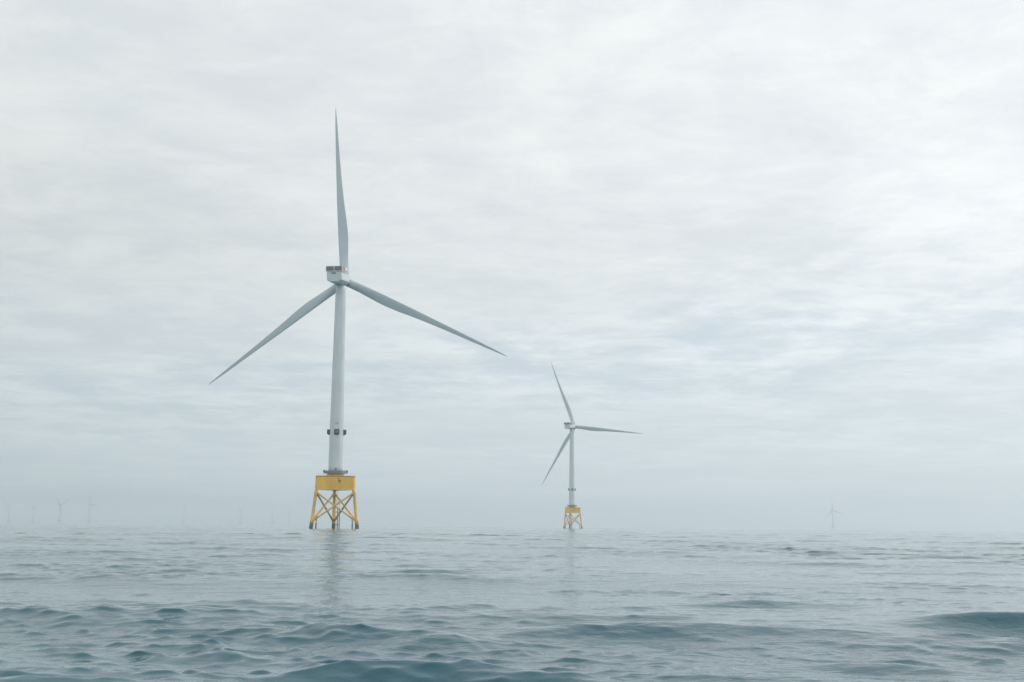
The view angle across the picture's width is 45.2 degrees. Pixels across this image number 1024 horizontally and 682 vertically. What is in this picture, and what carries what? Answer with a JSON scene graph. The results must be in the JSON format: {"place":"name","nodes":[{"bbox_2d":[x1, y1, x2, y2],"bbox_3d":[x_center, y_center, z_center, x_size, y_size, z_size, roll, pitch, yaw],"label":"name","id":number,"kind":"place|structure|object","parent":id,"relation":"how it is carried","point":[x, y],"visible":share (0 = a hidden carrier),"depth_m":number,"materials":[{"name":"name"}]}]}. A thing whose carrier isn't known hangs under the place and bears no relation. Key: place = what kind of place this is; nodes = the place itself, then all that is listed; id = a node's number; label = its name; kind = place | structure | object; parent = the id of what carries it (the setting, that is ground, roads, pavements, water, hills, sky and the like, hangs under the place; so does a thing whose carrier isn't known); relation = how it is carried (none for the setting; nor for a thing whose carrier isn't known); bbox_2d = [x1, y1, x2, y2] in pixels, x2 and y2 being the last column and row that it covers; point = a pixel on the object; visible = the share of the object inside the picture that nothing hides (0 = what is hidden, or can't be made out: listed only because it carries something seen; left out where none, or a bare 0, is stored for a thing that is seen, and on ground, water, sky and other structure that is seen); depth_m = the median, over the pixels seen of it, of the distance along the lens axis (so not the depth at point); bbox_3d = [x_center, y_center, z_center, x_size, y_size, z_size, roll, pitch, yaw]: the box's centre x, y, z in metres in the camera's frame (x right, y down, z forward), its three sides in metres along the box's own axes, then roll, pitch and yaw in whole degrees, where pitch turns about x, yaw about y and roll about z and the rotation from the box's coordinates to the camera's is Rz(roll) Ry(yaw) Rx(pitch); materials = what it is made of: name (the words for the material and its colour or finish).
{"place":"outdoors","nodes":[
{"label":"outdoors","id":0,"kind":"place"},
{"bbox_2d":[0,523,1023,681],"bbox_3d":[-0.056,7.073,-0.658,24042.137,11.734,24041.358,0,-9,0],"label":"sea","id":1,"kind":"structure","parent":0,"point":[157,603],"depth_m":25.65,"materials":[{"name":"liquid"}]},
{"bbox_2d":[56,499,69,523],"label":"wind turbine","id":2,"kind":"object","parent":1,"relation":"in","point":[60,504],"visible":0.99,"depth_m":7398.94,"materials":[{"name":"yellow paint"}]},
{"bbox_2d":[86,492,96,523],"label":"wind turbine","id":3,"kind":"object","parent":1,"relation":"in","point":[90,504],"visible":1,"depth_m":7217.27,"materials":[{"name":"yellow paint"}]},
{"bbox_2d":[209,108,505,528],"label":"wind turbine","id":4,"kind":"object","parent":1,"relation":"in","point":[334,479],"visible":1,"depth_m":568.19,"materials":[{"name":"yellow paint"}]},
{"bbox_2d":[541,360,641,528],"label":"wind turbine","id":5,"kind":"object","parent":1,"relation":"in","point":[572,426],"visible":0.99,"depth_m":1395.53,"materials":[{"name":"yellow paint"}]},
{"bbox_2d":[828,500,843,528],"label":"wind turbine","id":6,"kind":"object","parent":1,"relation":"in","point":[832,510],"visible":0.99,"depth_m":7187.21,"materials":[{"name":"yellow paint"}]},
{"bbox_2d":[0,0,1023,530],"label":"sky","id":7,"kind":"structure","parent":0,"point":[775,245],"materials":[{"name":"grey"}]}
]}

